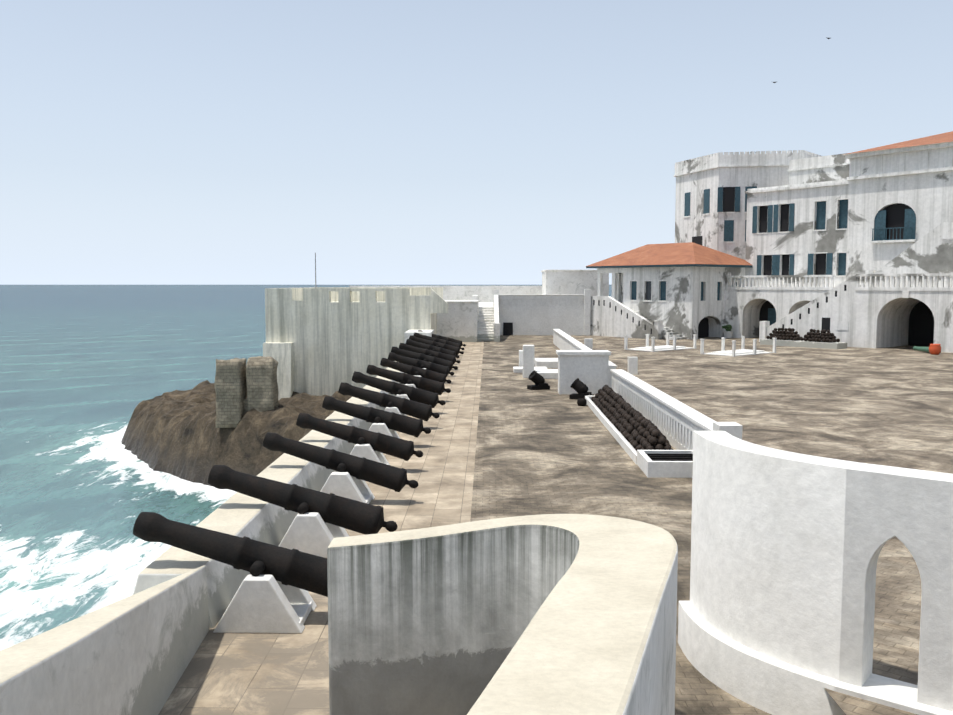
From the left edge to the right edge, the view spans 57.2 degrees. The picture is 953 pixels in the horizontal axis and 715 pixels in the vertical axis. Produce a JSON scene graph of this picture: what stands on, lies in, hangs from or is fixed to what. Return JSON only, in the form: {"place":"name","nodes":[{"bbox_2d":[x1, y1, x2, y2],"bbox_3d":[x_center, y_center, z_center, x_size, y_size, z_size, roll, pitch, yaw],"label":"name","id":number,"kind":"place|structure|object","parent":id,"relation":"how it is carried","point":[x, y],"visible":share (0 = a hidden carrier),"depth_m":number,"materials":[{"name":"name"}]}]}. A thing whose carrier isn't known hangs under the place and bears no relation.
{"place":"outdoors","nodes":[
{"label":"outdoors","id":0,"kind":"place"},
{"bbox_2d":[0,285,611,650],"bbox_3d":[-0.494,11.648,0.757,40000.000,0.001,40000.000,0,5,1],"label":"sea","id":1,"kind":"structure","parent":0,"point":[85,370],"depth_m":73.95,"materials":[{"name":"liquid"}]},
{"bbox_2d":[121,380,351,485],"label":"shore rocks","id":2,"kind":"object","parent":1,"relation":"on","point":[178,434],"visible":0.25,"depth_m":53.28,"materials":[{"name":"brown stone"}]},
{"bbox_2d":[215,358,246,427],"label":"stone pillar","id":3,"kind":"structure","parent":2,"relation":"on","point":[230,385],"depth_m":50.95,"materials":[{"name":"grey brick"}]},
{"bbox_2d":[244,398,247,412],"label":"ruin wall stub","id":4,"kind":"object","parent":2,"relation":"on","point":[245,404],"depth_m":51.58,"materials":[{"name":"grey brick"}]},
{"bbox_2d":[246,356,278,411],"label":"stone pillar","id":5,"kind":"structure","parent":2,"relation":"on","point":[262,385],"depth_m":51.10,"materials":[{"name":"beige stone"}]},
{"bbox_2d":[263,287,447,399],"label":"bastion wall","id":6,"kind":"structure","parent":2,"relation":"on","point":[320,341],"depth_m":56.43,"materials":[{"name":"white paint"}]},
{"bbox_2d":[315,253,315,287],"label":"flagpole","id":7,"kind":"object","parent":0,"point":[315,270],"visible":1,"depth_m":56.62,"materials":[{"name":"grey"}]},
{"bbox_2d":[158,341,483,714],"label":"paved walkway","id":8,"kind":"structure","parent":0,"point":[255,674],"depth_m":10.40,"materials":[{"name":"beige stone"}]},
{"bbox_2d":[0,565,208,714],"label":"parapet wall","id":9,"kind":"structure","parent":8,"relation":"on","point":[133,654],"depth_m":7.39,"materials":[{"name":"white paint"}]},
{"bbox_2d":[213,575,316,632],"bbox_3d":[-2.619,2.939,10.894,1.068,0.660,0.920,0,5,1],"label":"cannon carriage","id":10,"kind":"object","parent":8,"relation":"on","point":[264,604],"visible":0.73,"depth_m":10.45,"materials":[{"name":"white concrete"}]},
{"bbox_2d":[133,512,327,596],"bbox_3d":[-2.699,2.495,10.868,3.127,0.488,0.717,16,5,0],"label":"cannon","id":11,"kind":"object","parent":10,"relation":"on","point":[297,568],"visible":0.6,"depth_m":10.71,"materials":[{"name":"metal"}]},
{"bbox_2d":[133,330,433,627],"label":"parapet wall","id":12,"kind":"structure","parent":8,"relation":"on","point":[238,514],"depth_m":13.50,"materials":[{"name":"white paint"}]},
{"bbox_2d":[279,512,348,557],"bbox_3d":[-2.581,2.696,13.783,1.068,0.660,0.920,0,5,2],"label":"cannon carriage","id":13,"kind":"object","parent":8,"relation":"on","point":[313,533],"visible":0.46,"depth_m":13.33,"materials":[{"name":"white concrete"}]},
{"bbox_2d":[208,465,397,534],"bbox_3d":[-2.700,2.256,13.725,3.039,0.507,0.745,16,5,0],"label":"cannon","id":14,"kind":"object","parent":13,"relation":"on","point":[352,515],"visible":1,"depth_m":13.57,"materials":[{"name":"metal"}]},
{"bbox_2d":[263,432,417,491],"bbox_3d":[-2.572,2.006,16.693,3.058,0.463,0.680,17,5,1],"label":"cannon","id":15,"kind":"object","parent":8,"relation":"on","point":[381,474],"visible":1,"depth_m":16.55,"materials":[{"name":"metal"}]},
{"bbox_2d":[320,471,374,503],"bbox_3d":[-2.542,2.454,16.673,1.068,0.660,0.920,0,5,2],"label":"cannon carriage","id":16,"kind":"object","parent":8,"relation":"on","point":[344,484],"visible":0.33,"depth_m":16.21,"materials":[{"name":"white concrete"}]},
{"bbox_2d":[296,413,422,460],"bbox_3d":[-2.578,1.774,19.473,2.897,0.462,0.678,16,5,-1],"label":"cannon","id":17,"kind":"object","parent":8,"relation":"on","point":[393,446],"visible":1,"depth_m":19.32,"materials":[{"name":"metal"}]},
{"bbox_2d":[350,444,389,464],"bbox_3d":[-2.503,2.211,19.562,1.068,0.660,0.920,0,5,0],"label":"cannon carriage","id":18,"kind":"object","parent":8,"relation":"on","point":[366,451],"visible":0.17,"depth_m":19.09,"materials":[{"name":"white concrete"}]},
{"bbox_2d":[322,396,430,436],"bbox_3d":[-2.546,1.524,22.458,2.859,0.488,0.717,16,5,0],"label":"cannon","id":19,"kind":"object","parent":8,"relation":"on","point":[408,425],"visible":1,"depth_m":22.30,"materials":[{"name":"metal"}]},
{"bbox_2d":[369,423,399,437],"bbox_3d":[-2.465,1.968,22.452,1.068,0.660,0.920,0,5,2],"label":"cannon carriage","id":20,"kind":"object","parent":8,"relation":"on","point":[381,428],"visible":0.19,"depth_m":21.98,"materials":[{"name":"white concrete"}]},
{"bbox_2d":[338,382,439,420],"bbox_3d":[-2.509,1.286,25.279,3.000,0.500,0.734,16,5,-1],"label":"cannon","id":21,"kind":"object","parent":8,"relation":"on","point":[418,410],"visible":1,"depth_m":25.11,"materials":[{"name":"metal"}]},
{"bbox_2d":[384,407,406,415],"bbox_3d":[-2.426,1.726,25.341,1.068,0.660,0.920,0,5,1],"label":"cannon carriage","id":22,"kind":"object","parent":8,"relation":"on","point":[393,409],"visible":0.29,"depth_m":24.86,"materials":[{"name":"white concrete"}]},
{"bbox_2d":[352,371,444,407],"bbox_3d":[-2.486,1.042,28.162,3.102,0.502,0.738,17,4,-2],"label":"cannon","id":23,"kind":"object","parent":8,"relation":"on","point":[419,395],"visible":0.88,"depth_m":27.99,"materials":[{"name":"metal"}]},
{"bbox_2d":[396,394,409,415],"bbox_3d":[-2.387,1.483,28.231,1.068,0.660,0.920,0,5,-1],"label":"cannon carriage","id":24,"kind":"object","parent":8,"relation":"on","point":[403,396],"visible":0.15,"depth_m":27.75,"materials":[{"name":"white concrete"}]},
{"bbox_2d":[366,365,450,394],"bbox_3d":[-2.394,0.800,31.071,3.080,0.484,0.711,15,5,0],"label":"cannon","id":25,"kind":"object","parent":8,"relation":"on","point":[430,385],"visible":0.98,"depth_m":30.92,"materials":[{"name":"metal"}]},
{"bbox_2d":[380,358,450,383],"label":"cannon","id":26,"kind":"object","parent":8,"relation":"on","point":[416,371],"visible":0.83,"depth_m":33.80,"materials":[{"name":"metal"}]},
{"bbox_2d":[388,352,453,376],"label":"cannon","id":27,"kind":"object","parent":8,"relation":"on","point":[431,366],"visible":0.96,"depth_m":36.66,"materials":[{"name":"metal"}]},
{"bbox_2d":[391,346,457,370],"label":"cannon","id":28,"kind":"object","parent":8,"relation":"on","point":[419,356],"visible":0.75,"depth_m":39.57,"materials":[{"name":"metal"}]},
{"bbox_2d":[399,343,459,364],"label":"cannon","id":29,"kind":"object","parent":8,"relation":"on","point":[403,346],"visible":0.88,"depth_m":42.49,"materials":[{"name":"metal"}]},
{"bbox_2d":[406,339,458,358],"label":"cannon","id":30,"kind":"object","parent":8,"relation":"on","point":[410,342],"visible":0.67,"depth_m":45.37,"materials":[{"name":"metal"}]},
{"bbox_2d":[409,335,463,355],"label":"cannon","id":31,"kind":"object","parent":8,"relation":"on","point":[438,344],"visible":0.73,"depth_m":48.31,"materials":[{"name":"metal"}]},
{"bbox_2d":[413,332,463,349],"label":"cannon","id":32,"kind":"object","parent":8,"relation":"on","point":[418,335],"visible":0.67,"depth_m":51.22,"materials":[{"name":"metal"}]},
{"bbox_2d":[418,330,465,346],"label":"cannon","id":33,"kind":"object","parent":8,"relation":"on","point":[447,339],"visible":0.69,"depth_m":53.99,"materials":[{"name":"metal"}]},
{"bbox_2d":[0,0,952,284],"label":"sky","id":34,"kind":"structure","parent":0,"point":[143,142],"materials":[{"name":"blue"}]},
{"bbox_2d":[470,335,771,714],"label":"terrace floor","id":35,"kind":"structure","parent":0,"point":[552,450],"depth_m":19.31,"materials":[{"name":"beige stone"}]},
{"bbox_2d":[327,514,677,714],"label":"curved ramp wall","id":36,"kind":"structure","parent":35,"relation":"on","point":[558,614],"depth_m":8.15,"materials":[{"name":"white paint"}]},
{"bbox_2d":[513,345,557,378],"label":"platform tombs","id":37,"kind":"object","parent":35,"relation":"on","point":[527,362],"visible":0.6,"depth_m":38.96,"materials":[{"name":"white paint"}]},
{"bbox_2d":[527,371,549,389],"bbox_3d":[2.464,0.888,34.738,0.805,0.757,0.461,-2,5,-19],"label":"mortar","id":38,"kind":"object","parent":35,"relation":"on","point":[537,379],"visible":1,"depth_m":34.57,"materials":[{"name":"metal"}]},
{"bbox_2d":[569,378,593,399],"bbox_3d":[3.825,1.132,31.834,0.805,0.757,0.461,2,5,21],"label":"mortar","id":39,"kind":"object","parent":35,"relation":"on","point":[579,387],"visible":0.98,"depth_m":31.70,"materials":[{"name":"metal"}]},
{"bbox_2d":[577,398,586,405],"bbox_3d":[3.627,1.540,30.062,0.331,0.240,0.340,0,5,1],"label":"iron pot","id":40,"kind":"object","parent":35,"relation":"on","point":[581,401],"visible":1,"depth_m":29.94,"materials":[{"name":"black metal"}]},
{"bbox_2d":[591,385,672,450],"bbox_3d":[4.415,1.685,25.696,0.943,0.724,10.309,0,5,1],"label":"cannonball pile","id":41,"kind":"object","parent":35,"relation":"on","point":[637,430],"visible":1,"depth_m":23.76,"materials":[{"name":"black metal"}]},
{"bbox_2d":[584,396,692,477],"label":"curb","id":42,"kind":"structure","parent":35,"relation":"on","point":[665,463],"depth_m":19.57,"materials":[{"name":"white paint"}]},
{"bbox_2d":[545,335,952,556],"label":"courtyard ground","id":43,"kind":"structure","parent":0,"point":[890,406],"depth_m":33.13,"materials":[{"name":"beige stone"}]},
{"bbox_2d":[349,270,608,341],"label":"wall","id":44,"kind":"structure","parent":43,"relation":"on","point":[472,315],"depth_m":83.27,"materials":[{"name":"white paint"}]},
{"bbox_2d":[498,289,590,335],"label":"wall","id":45,"kind":"structure","parent":43,"relation":"on","point":[537,314],"depth_m":71.16,"materials":[{"name":"white paint"}]},
{"bbox_2d":[584,339,637,374],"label":"courtyard posts","id":46,"kind":"object","parent":43,"relation":"on","point":[632,365],"visible":0.71,"depth_m":40.37,"materials":[{"name":"white paint"}]},
{"bbox_2d":[553,329,742,449],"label":"low platform walls","id":47,"kind":"structure","parent":43,"relation":"on","point":[676,422],"depth_m":28.05,"materials":[{"name":"white paint"}]},
{"bbox_2d":[624,333,696,351],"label":"grave","id":48,"kind":"object","parent":43,"relation":"on","point":[654,348],"visible":1,"depth_m":55.76,"materials":[{"name":"white paint"}]},
{"bbox_2d":[722,324,732,337],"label":"planter with plant","id":49,"kind":"object","parent":43,"relation":"on","point":[728,332],"visible":1,"depth_m":67.72,"materials":[{"name":"white paint"}]},
{"bbox_2d":[700,336,776,356],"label":"grave","id":50,"kind":"object","parent":43,"relation":"on","point":[742,351],"visible":1,"depth_m":52.17,"materials":[{"name":"white paint"}]},
{"bbox_2d":[760,339,846,348],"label":"ball plinths","id":51,"kind":"object","parent":43,"relation":"on","point":[818,344],"visible":0.71,"depth_m":57.84,"materials":[{"name":"white paint"}]},
{"bbox_2d":[766,328,839,342],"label":"cannonball piles","id":52,"kind":"object","parent":51,"relation":"on","point":[791,334],"depth_m":58.10,"materials":[{"name":"black metal"}]},
{"bbox_2d":[678,431,952,714],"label":"curved parapet wall","id":53,"kind":"structure","parent":43,"relation":"on","point":[776,612],"depth_m":8.28,"materials":[{"name":"white paint"}]},
{"bbox_2d":[913,346,929,352],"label":"bronze cannon","id":54,"kind":"object","parent":43,"relation":"on","point":[922,349],"visible":0.73,"depth_m":53.43,"materials":[{"name":"green metal"}]},
{"bbox_2d":[929,344,940,354],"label":"red pot","id":55,"kind":"object","parent":43,"relation":"on","point":[934,349],"visible":1,"depth_m":51.73,"materials":[{"name":"orange ceramic"}]},
{"bbox_2d":[674,150,849,259],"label":"castle tower","id":56,"kind":"structure","parent":0,"point":[711,205],"depth_m":74.34,"materials":[{"name":"white paint"}]},
{"bbox_2d":[586,131,952,352],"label":"castle building","id":57,"kind":"structure","parent":0,"point":[861,256],"depth_m":63.51,"materials":[{"name":"white paint"}]},
{"bbox_2d":[825,557,921,714],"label":"sentry inner floor","id":58,"kind":"structure","parent":0,"point":[897,613],"depth_m":9.44,"materials":[{"name":"beige stone"}]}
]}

